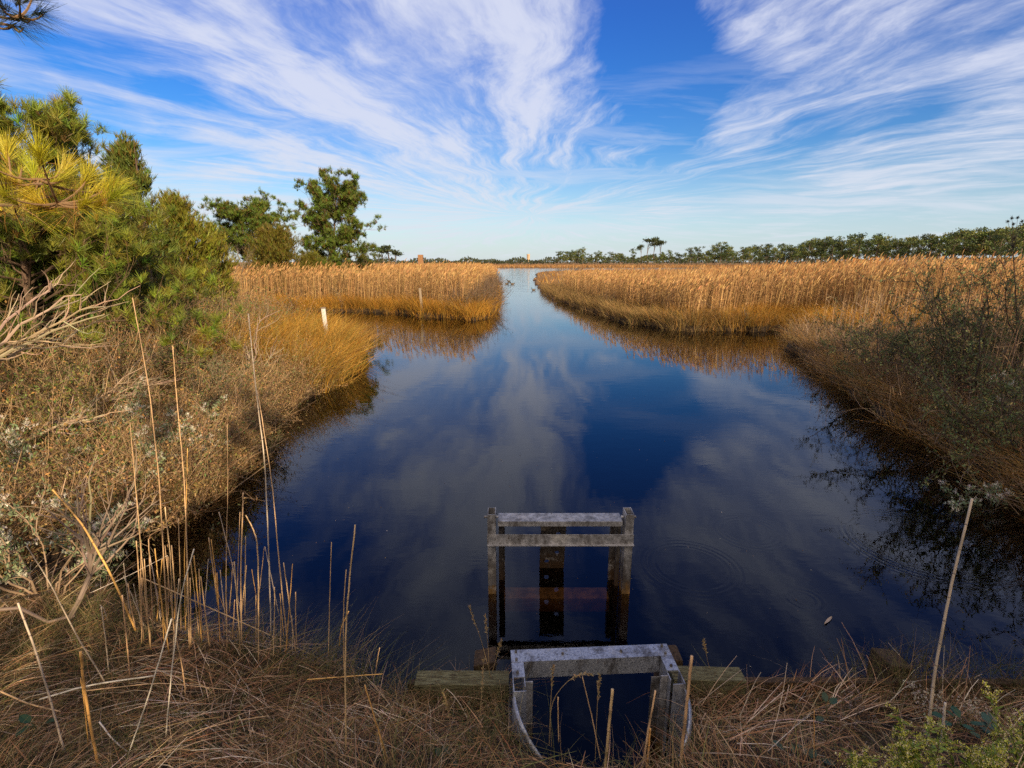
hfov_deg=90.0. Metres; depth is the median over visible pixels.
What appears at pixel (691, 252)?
pine tree
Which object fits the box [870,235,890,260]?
pine tree
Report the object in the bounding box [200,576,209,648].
reed stalk
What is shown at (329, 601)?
reed stalk
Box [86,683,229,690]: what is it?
reed stalk
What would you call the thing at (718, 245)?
pine tree
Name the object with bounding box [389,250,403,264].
pine tree
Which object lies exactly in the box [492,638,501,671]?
seed grass
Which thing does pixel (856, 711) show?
dried aster
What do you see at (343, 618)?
reed stalk
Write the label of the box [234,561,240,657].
reed stalk
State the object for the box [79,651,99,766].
reed stalk
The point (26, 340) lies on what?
dead branch
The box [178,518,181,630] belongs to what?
reed stalk
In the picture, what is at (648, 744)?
reed stalk
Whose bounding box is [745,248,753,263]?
pine tree
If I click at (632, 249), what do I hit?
pine tree
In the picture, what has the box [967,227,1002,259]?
pine tree
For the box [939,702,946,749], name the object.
reed stalk
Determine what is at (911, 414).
bank grass
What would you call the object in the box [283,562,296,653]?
reed stalk
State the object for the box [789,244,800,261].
pine tree
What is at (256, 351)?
dead branch
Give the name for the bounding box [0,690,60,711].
reed stalk
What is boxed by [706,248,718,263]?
pine tree
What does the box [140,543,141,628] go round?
reed stalk
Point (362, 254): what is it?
pine tree
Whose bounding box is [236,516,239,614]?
reed stalk
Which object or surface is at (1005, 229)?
pine tree
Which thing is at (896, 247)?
pine tree
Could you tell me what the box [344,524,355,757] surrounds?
reed stalk
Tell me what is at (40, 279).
cedar tree
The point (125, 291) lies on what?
shrub
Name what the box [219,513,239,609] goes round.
reed stalk
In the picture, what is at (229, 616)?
reed stalk
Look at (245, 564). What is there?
reed stalk
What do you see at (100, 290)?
cedar tree
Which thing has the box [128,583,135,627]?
reed stalk
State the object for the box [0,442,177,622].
forked stem
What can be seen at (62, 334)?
shrub
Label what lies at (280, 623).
reed stalk
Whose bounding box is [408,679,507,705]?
bulkhead plank
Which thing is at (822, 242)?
pine tree
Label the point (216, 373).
shrub
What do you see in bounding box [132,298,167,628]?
reed stalk
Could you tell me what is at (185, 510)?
reed stalk
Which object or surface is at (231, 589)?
reed stalk
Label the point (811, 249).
pine tree
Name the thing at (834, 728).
litter
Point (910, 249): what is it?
pine tree
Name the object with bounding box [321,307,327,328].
marker post
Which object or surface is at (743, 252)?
pine tree
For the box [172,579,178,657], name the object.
reed stalk
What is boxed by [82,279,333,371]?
undergrowth
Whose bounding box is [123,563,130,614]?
reed stalk
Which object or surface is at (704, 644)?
seed grass
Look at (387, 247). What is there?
pine tree
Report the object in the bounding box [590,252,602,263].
pine tree
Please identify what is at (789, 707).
reed stalk
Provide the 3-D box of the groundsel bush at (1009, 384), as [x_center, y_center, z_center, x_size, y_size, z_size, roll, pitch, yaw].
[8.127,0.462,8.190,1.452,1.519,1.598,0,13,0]
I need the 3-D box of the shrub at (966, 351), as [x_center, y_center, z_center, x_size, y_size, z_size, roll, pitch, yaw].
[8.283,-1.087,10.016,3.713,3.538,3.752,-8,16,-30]
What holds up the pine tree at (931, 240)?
on the ground at (418, 452)
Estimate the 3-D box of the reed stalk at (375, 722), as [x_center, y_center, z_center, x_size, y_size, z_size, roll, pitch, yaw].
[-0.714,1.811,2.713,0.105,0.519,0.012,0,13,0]
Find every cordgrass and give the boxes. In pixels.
[149,299,403,401]
[238,283,510,322]
[536,281,936,339]
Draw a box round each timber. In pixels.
[414,670,508,698]
[668,666,746,695]
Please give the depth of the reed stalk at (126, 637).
3.56 m
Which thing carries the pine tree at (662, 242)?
on the ground at (418, 452)
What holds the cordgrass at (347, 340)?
on the ground at (418, 452)
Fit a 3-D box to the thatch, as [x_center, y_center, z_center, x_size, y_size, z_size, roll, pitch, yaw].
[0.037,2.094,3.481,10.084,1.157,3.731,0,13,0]
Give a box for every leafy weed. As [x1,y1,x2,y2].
[15,714,54,736]
[434,745,456,765]
[772,740,811,759]
[796,744,835,767]
[816,691,836,720]
[932,705,985,737]
[979,711,1017,746]
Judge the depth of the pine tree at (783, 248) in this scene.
410.41 m
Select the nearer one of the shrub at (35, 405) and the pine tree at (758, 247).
the shrub at (35, 405)
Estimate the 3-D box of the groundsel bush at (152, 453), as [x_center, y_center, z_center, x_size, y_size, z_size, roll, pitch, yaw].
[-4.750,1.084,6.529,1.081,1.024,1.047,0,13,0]
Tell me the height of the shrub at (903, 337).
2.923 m
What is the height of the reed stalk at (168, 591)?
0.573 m
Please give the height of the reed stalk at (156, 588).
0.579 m
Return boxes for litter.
[692,689,1014,767]
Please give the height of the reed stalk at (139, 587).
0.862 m
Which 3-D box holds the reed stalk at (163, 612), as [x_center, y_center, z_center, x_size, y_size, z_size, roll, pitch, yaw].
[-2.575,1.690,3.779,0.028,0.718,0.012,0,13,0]
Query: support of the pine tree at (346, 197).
on the ground at (418, 452)
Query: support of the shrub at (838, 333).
on the ground at (418, 452)
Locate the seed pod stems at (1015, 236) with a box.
[1005,215,1023,371]
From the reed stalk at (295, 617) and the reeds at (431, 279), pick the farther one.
the reeds at (431, 279)
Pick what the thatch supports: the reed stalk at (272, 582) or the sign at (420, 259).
the reed stalk at (272, 582)
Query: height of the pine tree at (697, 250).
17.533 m
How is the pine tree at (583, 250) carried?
on the ground at (418, 452)
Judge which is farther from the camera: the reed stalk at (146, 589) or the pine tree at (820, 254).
the pine tree at (820, 254)
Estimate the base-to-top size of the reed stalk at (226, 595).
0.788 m
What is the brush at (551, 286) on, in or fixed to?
on the ground at (418, 452)
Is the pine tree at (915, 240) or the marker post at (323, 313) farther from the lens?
the pine tree at (915, 240)
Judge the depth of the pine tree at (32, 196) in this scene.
3.12 m
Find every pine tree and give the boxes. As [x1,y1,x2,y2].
[0,0,143,242]
[0,78,245,387]
[0,154,248,367]
[190,187,296,261]
[289,165,385,279]
[354,243,383,291]
[367,248,398,267]
[374,245,394,263]
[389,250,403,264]
[578,247,587,263]
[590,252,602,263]
[604,252,614,264]
[629,248,636,263]
[634,244,644,264]
[642,237,658,264]
[651,236,661,263]
[657,240,666,264]
[658,252,664,260]
[665,250,674,263]
[672,252,681,261]
[684,247,697,264]
[693,246,705,260]
[699,251,714,263]
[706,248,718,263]
[710,247,728,264]
[711,242,731,264]
[723,245,735,264]
[727,250,738,262]
[740,247,746,264]
[745,247,759,264]
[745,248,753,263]
[752,244,766,264]
[753,249,763,263]
[759,245,772,264]
[761,243,773,263]
[767,247,784,264]
[777,243,788,262]
[778,244,791,264]
[782,247,796,263]
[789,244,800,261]
[792,246,803,261]
[798,245,807,260]
[801,238,820,264]
[801,241,821,261]
[807,237,828,262]
[813,236,844,259]
[815,244,838,260]
[816,238,832,264]
[830,239,855,262]
[836,239,864,259]
[843,232,877,261]
[850,233,868,257]
[862,240,880,258]
[866,233,891,259]
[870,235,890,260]
[876,240,895,257]
[876,240,895,257]
[882,237,915,257]
[886,238,904,256]
[899,235,919,257]
[899,241,923,257]
[910,235,937,259]
[911,239,927,256]
[915,233,946,259]
[924,233,958,257]
[937,237,952,256]
[939,231,973,257]
[945,227,963,257]
[945,230,977,260]
[951,226,993,257]
[962,229,985,258]
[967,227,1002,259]
[972,230,1004,257]
[980,228,1006,258]
[983,231,1011,257]
[989,226,1019,257]
[990,226,1023,257]
[992,226,1023,260]
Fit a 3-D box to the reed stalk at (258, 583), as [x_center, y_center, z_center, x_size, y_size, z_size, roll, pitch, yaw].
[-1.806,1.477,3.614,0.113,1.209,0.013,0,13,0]
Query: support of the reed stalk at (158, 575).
on the ground at (418, 452)
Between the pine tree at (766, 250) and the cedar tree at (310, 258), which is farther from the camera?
the pine tree at (766, 250)
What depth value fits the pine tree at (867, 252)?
358.51 m
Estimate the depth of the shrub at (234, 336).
12.09 m
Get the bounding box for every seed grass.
[442,689,450,758]
[468,604,490,675]
[477,657,485,748]
[483,614,489,674]
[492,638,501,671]
[549,664,554,743]
[550,671,592,745]
[595,673,600,761]
[702,638,709,667]
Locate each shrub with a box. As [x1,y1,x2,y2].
[0,285,113,377]
[0,353,104,456]
[17,276,168,347]
[32,317,213,418]
[107,281,206,341]
[112,316,216,386]
[182,324,255,374]
[185,351,270,411]
[188,295,223,316]
[225,241,275,290]
[228,423,284,489]
[807,296,1009,387]
[810,232,1023,403]
[818,309,880,359]
[878,270,1022,390]
[880,703,949,767]
[898,355,1023,460]
[905,332,1023,491]
[924,231,1023,401]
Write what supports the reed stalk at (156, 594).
on the thatch
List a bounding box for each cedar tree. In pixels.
[0,186,104,374]
[0,259,152,345]
[97,130,194,336]
[137,187,237,313]
[198,218,244,313]
[238,221,306,295]
[289,249,334,298]
[333,258,358,291]
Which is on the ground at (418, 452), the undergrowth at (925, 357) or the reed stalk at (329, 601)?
the undergrowth at (925, 357)
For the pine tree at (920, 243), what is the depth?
350.46 m
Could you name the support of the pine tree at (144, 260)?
on the ground at (418, 452)
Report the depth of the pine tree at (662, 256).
463.50 m
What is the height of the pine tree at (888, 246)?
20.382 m
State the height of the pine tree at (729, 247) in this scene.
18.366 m
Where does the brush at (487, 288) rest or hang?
on the ground at (418, 452)
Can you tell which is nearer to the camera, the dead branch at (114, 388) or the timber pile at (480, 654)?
the timber pile at (480, 654)
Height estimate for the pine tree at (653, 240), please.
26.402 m
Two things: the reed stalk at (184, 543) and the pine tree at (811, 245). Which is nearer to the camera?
the reed stalk at (184, 543)
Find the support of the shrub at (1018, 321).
on the ground at (418, 452)
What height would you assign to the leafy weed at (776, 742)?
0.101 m
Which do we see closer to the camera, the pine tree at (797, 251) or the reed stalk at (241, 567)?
the reed stalk at (241, 567)
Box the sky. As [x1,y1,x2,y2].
[0,0,1023,261]
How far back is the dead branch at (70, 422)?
6.74 m
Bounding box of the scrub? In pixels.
[353,254,1023,263]
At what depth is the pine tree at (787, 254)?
435.90 m
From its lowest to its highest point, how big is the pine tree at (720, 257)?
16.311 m
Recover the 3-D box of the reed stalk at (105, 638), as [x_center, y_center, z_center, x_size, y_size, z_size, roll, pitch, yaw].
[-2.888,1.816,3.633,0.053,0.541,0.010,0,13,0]
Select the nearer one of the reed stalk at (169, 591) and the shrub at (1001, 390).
the reed stalk at (169, 591)
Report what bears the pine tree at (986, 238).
on the ground at (418, 452)
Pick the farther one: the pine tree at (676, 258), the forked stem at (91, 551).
the pine tree at (676, 258)
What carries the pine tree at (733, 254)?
on the ground at (418, 452)
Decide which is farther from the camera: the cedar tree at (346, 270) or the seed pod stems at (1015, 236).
the cedar tree at (346, 270)
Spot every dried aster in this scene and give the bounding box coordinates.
[830,684,877,736]
[903,678,944,722]
[951,695,1004,732]
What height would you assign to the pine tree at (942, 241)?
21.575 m
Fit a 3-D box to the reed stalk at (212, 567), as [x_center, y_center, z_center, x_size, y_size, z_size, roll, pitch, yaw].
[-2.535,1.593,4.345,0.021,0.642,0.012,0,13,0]
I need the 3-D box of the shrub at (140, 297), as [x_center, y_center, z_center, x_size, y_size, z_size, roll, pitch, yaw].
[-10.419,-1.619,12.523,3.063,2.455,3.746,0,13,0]
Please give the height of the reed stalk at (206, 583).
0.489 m
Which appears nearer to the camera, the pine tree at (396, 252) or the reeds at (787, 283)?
the reeds at (787, 283)
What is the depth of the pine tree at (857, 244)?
390.43 m
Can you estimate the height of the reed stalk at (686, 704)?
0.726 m
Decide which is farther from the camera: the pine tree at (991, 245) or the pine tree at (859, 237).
the pine tree at (859, 237)
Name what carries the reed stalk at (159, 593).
on the thatch
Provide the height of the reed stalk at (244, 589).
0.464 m
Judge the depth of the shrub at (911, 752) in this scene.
2.52 m
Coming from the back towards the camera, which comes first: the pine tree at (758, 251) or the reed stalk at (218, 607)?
the pine tree at (758, 251)
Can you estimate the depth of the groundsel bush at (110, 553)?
5.65 m
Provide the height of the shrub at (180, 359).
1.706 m
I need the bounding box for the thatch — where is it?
[0,550,1023,767]
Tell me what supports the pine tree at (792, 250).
on the ground at (418, 452)
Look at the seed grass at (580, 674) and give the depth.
2.83 m
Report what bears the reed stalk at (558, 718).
on the thatch
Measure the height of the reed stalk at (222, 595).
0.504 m
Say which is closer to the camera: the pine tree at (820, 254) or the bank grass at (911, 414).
the bank grass at (911, 414)
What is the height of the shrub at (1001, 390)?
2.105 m
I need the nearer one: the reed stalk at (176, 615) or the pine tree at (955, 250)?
the reed stalk at (176, 615)
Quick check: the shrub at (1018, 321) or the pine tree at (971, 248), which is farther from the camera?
the pine tree at (971, 248)
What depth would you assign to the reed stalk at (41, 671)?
2.72 m
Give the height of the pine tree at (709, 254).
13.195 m
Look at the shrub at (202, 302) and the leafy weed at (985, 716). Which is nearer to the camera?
the leafy weed at (985, 716)
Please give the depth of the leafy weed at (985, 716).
3.00 m
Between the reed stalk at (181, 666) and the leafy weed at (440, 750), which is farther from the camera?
the reed stalk at (181, 666)
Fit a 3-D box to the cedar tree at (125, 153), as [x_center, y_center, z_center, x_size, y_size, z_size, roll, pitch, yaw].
[-10.836,-4.080,14.814,2.638,6.160,3.070,-8,16,-30]
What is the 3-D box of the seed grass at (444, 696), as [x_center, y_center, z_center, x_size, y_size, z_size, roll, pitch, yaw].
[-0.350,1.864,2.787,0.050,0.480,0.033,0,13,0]
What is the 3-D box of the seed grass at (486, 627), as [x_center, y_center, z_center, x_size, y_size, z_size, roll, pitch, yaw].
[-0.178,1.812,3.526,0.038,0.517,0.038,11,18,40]
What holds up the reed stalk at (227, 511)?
on the thatch
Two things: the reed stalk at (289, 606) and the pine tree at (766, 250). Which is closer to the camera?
the reed stalk at (289, 606)
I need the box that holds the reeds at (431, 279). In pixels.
[229,258,499,306]
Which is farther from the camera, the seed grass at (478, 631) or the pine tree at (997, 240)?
the pine tree at (997, 240)
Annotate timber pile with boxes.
[474,647,495,670]
[654,645,682,675]
[865,647,913,677]
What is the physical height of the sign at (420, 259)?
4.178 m
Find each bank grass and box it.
[0,341,356,586]
[772,308,1023,526]
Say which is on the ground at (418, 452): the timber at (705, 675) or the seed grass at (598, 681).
the timber at (705, 675)
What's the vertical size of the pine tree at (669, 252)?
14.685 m
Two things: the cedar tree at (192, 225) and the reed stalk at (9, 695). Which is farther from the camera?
the cedar tree at (192, 225)
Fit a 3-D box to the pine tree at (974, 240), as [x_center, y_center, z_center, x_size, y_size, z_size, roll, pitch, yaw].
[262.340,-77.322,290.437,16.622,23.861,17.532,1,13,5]
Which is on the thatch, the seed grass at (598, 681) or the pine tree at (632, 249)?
the seed grass at (598, 681)
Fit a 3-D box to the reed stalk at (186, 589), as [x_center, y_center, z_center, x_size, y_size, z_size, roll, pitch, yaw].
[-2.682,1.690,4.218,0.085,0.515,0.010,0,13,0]
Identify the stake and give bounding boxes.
[419,288,422,311]
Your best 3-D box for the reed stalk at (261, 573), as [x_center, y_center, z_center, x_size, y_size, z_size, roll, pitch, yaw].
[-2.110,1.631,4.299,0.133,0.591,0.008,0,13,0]
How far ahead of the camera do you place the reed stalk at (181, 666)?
3.15 m
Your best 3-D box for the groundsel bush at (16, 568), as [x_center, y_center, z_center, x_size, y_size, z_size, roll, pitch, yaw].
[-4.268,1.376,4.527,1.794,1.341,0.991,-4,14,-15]
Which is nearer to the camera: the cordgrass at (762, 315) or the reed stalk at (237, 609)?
the reed stalk at (237, 609)
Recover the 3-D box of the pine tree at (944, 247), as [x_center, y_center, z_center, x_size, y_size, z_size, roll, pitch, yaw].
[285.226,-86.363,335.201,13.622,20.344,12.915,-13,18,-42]
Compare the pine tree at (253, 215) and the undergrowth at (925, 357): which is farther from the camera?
the pine tree at (253, 215)
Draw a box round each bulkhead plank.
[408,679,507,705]
[745,677,1023,697]
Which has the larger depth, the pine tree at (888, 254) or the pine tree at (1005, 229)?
the pine tree at (888, 254)
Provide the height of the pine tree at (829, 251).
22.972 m
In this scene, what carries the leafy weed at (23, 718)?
on the thatch
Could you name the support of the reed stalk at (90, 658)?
on the thatch
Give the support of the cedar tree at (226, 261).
on the ground at (418, 452)
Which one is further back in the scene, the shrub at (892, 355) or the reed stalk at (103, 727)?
the shrub at (892, 355)
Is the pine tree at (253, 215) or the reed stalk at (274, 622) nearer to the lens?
the reed stalk at (274, 622)
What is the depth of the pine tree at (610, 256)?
555.37 m
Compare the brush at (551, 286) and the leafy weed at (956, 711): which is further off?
the brush at (551, 286)
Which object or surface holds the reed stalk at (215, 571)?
on the thatch
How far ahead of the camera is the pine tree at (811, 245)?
379.37 m
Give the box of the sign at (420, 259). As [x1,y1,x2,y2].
[418,255,423,266]
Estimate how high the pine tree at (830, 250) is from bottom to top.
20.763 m
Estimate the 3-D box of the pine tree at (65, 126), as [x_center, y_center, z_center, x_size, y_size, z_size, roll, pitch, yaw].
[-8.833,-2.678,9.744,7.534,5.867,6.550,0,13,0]
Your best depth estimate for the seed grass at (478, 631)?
3.47 m
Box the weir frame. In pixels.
[484,507,635,653]
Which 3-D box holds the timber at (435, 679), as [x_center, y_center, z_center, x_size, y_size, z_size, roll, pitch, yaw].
[-0.345,2.099,3.575,0.650,0.123,0.138,0,13,0]
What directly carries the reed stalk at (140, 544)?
on the ground at (418, 452)
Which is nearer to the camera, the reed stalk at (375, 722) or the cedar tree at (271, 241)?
the reed stalk at (375, 722)
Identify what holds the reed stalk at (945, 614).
on the thatch
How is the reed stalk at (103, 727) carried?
on the ground at (418, 452)
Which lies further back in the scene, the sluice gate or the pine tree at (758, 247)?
the pine tree at (758, 247)
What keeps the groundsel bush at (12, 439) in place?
on the ground at (418, 452)
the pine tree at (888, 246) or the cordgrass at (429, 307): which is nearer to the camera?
the cordgrass at (429, 307)
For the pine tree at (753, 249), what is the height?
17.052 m
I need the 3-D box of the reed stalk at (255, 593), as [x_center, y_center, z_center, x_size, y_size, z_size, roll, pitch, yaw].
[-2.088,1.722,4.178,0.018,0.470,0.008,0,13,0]
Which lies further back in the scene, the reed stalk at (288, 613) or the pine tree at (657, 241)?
the pine tree at (657, 241)
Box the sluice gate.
[511,644,691,767]
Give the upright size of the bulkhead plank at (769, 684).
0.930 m
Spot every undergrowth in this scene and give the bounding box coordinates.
[0,278,338,556]
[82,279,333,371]
[817,303,1023,434]
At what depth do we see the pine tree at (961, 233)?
298.23 m
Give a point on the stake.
(420, 294)
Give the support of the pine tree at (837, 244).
on the ground at (418, 452)
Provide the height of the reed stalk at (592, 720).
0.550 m
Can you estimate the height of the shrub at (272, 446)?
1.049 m
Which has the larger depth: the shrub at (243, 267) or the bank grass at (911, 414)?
the shrub at (243, 267)
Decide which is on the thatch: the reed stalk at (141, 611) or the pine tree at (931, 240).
the reed stalk at (141, 611)
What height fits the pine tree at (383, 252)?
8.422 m
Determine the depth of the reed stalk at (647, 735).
2.67 m
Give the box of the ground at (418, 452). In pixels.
[0,262,1023,767]
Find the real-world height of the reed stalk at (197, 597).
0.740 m
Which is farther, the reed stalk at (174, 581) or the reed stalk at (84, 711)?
the reed stalk at (174, 581)
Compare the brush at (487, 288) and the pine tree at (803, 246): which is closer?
the brush at (487, 288)
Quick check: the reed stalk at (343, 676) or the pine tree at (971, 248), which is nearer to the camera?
the reed stalk at (343, 676)
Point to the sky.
(502, 130)
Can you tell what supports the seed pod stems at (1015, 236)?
on the ground at (418, 452)
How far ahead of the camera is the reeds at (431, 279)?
36.41 m
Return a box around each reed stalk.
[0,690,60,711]
[17,602,65,752]
[26,546,105,681]
[39,675,153,700]
[52,489,136,630]
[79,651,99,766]
[80,678,88,745]
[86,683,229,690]
[91,555,167,592]
[98,721,126,751]
[101,606,108,671]
[122,595,130,677]
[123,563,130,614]
[123,576,144,625]
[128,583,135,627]
[128,618,171,755]
[129,422,151,649]
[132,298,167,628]
[136,541,143,639]
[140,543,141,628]
[141,578,142,643]
[144,559,149,645]
[146,579,377,693]
[148,539,153,633]
[150,557,161,617]
[152,567,160,620]
[154,548,164,629]
[156,559,162,621]
[156,570,169,654]
[159,578,163,640]
[165,507,172,620]
[165,547,174,636]
[165,549,193,737]
[167,557,168,617]
[171,545,176,622]
[172,346,189,649]
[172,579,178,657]
[173,630,186,697]
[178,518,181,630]
[184,448,187,630]
[186,561,186,615]
[189,578,191,646]
[191,566,199,633]
[193,555,201,639]
[199,569,202,633]
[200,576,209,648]
[205,559,208,604]
[208,537,216,600]
[211,539,217,604]
[217,573,220,643]
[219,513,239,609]
[220,570,225,622]
[225,425,227,613]
[226,558,226,632]
[229,562,233,613]
[232,599,234,639]
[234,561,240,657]
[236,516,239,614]
[240,493,243,646]
[242,565,246,610]
[244,536,245,607]
[245,515,259,665]
[248,314,271,638]
[252,572,260,619]
[257,390,288,646]
[257,547,264,608]
[265,547,278,613]
[273,587,274,658]
[280,596,280,652]
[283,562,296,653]
[285,564,292,652]
[295,592,296,645]
[307,673,382,679]
[328,542,331,656]
[343,569,346,664]
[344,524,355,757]
[364,684,388,761]
[557,697,558,742]
[582,677,600,761]
[604,688,613,766]
[641,690,655,767]
[646,728,650,767]
[679,655,692,767]
[768,694,810,722]
[924,498,972,749]
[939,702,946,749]
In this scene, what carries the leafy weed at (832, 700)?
on the thatch
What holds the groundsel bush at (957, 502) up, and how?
on the ground at (418, 452)
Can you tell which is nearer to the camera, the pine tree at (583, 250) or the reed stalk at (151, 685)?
the reed stalk at (151, 685)
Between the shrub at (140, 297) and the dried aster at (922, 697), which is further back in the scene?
the shrub at (140, 297)
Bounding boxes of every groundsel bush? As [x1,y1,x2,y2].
[0,415,96,482]
[0,476,164,604]
[0,492,222,611]
[77,376,188,448]
[92,422,179,497]
[150,394,230,458]
[911,481,1013,544]
[956,371,1023,447]
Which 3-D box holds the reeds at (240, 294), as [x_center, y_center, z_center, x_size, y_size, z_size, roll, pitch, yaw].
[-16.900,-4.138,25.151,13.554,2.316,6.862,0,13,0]
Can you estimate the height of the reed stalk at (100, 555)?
1.228 m
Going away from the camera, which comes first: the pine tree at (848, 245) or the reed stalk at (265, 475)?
the reed stalk at (265, 475)
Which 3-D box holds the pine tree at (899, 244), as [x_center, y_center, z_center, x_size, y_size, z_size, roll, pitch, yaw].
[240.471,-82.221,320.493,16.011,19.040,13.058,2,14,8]
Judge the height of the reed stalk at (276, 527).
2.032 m
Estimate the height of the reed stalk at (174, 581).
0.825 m
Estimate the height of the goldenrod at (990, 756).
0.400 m
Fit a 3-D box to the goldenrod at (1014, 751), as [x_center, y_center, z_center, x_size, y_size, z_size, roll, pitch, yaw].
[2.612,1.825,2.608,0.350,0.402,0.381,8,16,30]
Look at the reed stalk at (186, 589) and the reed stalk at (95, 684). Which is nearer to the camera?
the reed stalk at (95, 684)
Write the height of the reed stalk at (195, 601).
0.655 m
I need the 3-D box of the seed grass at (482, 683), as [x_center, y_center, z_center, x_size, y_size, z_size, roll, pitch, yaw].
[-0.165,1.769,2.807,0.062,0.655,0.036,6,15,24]
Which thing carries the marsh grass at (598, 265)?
on the ground at (418, 452)
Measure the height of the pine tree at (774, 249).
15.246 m
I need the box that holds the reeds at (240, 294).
[100,287,269,322]
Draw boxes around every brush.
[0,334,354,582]
[282,279,855,325]
[431,270,512,310]
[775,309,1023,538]
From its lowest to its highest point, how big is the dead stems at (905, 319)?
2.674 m
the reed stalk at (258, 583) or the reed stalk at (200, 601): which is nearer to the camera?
the reed stalk at (258, 583)
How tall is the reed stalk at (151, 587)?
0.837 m
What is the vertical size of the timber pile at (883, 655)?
1.086 m
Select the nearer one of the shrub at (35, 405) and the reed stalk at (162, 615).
the reed stalk at (162, 615)
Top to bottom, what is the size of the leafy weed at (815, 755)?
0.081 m
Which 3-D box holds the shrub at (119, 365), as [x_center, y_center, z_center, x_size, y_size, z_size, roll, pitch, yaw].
[-6.353,-0.049,8.268,1.910,1.974,2.200,0,13,0]
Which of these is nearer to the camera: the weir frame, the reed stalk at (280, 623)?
the reed stalk at (280, 623)
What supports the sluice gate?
on the ground at (418, 452)
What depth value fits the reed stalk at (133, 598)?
4.10 m
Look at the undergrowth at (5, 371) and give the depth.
7.81 m
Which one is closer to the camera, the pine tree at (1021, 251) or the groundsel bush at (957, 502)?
the groundsel bush at (957, 502)
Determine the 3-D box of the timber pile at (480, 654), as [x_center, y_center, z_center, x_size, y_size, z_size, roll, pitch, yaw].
[-0.200,2.522,3.913,0.160,1.078,0.160,0,13,0]
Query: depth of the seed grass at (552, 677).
2.84 m
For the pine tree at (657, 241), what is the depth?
462.06 m
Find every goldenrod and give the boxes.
[835,745,889,767]
[924,715,1021,767]
[980,680,1023,767]
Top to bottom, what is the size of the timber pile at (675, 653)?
1.077 m
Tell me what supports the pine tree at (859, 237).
on the ground at (418, 452)
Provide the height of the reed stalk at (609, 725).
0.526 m
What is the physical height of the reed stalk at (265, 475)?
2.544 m
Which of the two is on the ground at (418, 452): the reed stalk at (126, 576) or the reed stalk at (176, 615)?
the reed stalk at (126, 576)
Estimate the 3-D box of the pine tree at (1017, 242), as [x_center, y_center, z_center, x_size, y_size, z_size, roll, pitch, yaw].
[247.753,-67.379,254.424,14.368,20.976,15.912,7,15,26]
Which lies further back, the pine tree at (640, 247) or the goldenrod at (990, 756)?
the pine tree at (640, 247)
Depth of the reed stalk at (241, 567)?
3.79 m
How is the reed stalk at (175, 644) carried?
on the thatch
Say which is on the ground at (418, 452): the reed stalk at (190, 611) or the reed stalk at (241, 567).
the reed stalk at (190, 611)
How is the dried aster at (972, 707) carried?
on the ground at (418, 452)
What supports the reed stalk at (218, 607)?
on the thatch
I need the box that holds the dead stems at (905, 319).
[812,276,1023,409]
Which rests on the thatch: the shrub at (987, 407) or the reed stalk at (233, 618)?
the reed stalk at (233, 618)
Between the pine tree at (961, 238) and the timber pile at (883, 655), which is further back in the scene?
the pine tree at (961, 238)
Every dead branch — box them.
[0,258,138,361]
[24,378,129,441]
[94,336,197,411]
[233,311,285,374]
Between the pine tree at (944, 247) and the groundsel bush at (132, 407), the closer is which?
the groundsel bush at (132, 407)
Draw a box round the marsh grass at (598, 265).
[243,264,810,287]
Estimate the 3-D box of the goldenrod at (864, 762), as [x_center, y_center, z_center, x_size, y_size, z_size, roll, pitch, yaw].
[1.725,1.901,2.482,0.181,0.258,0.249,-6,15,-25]
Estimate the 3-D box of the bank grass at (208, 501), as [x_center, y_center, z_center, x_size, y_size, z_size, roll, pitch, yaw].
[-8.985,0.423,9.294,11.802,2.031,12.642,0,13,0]
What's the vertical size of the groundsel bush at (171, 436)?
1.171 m
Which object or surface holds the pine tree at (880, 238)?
on the ground at (418, 452)
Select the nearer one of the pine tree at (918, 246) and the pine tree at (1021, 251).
the pine tree at (1021, 251)
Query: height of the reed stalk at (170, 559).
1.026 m
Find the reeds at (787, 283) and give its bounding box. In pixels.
[555,250,1023,325]
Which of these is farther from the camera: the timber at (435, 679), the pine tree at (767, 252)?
the pine tree at (767, 252)
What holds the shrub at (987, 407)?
on the ground at (418, 452)

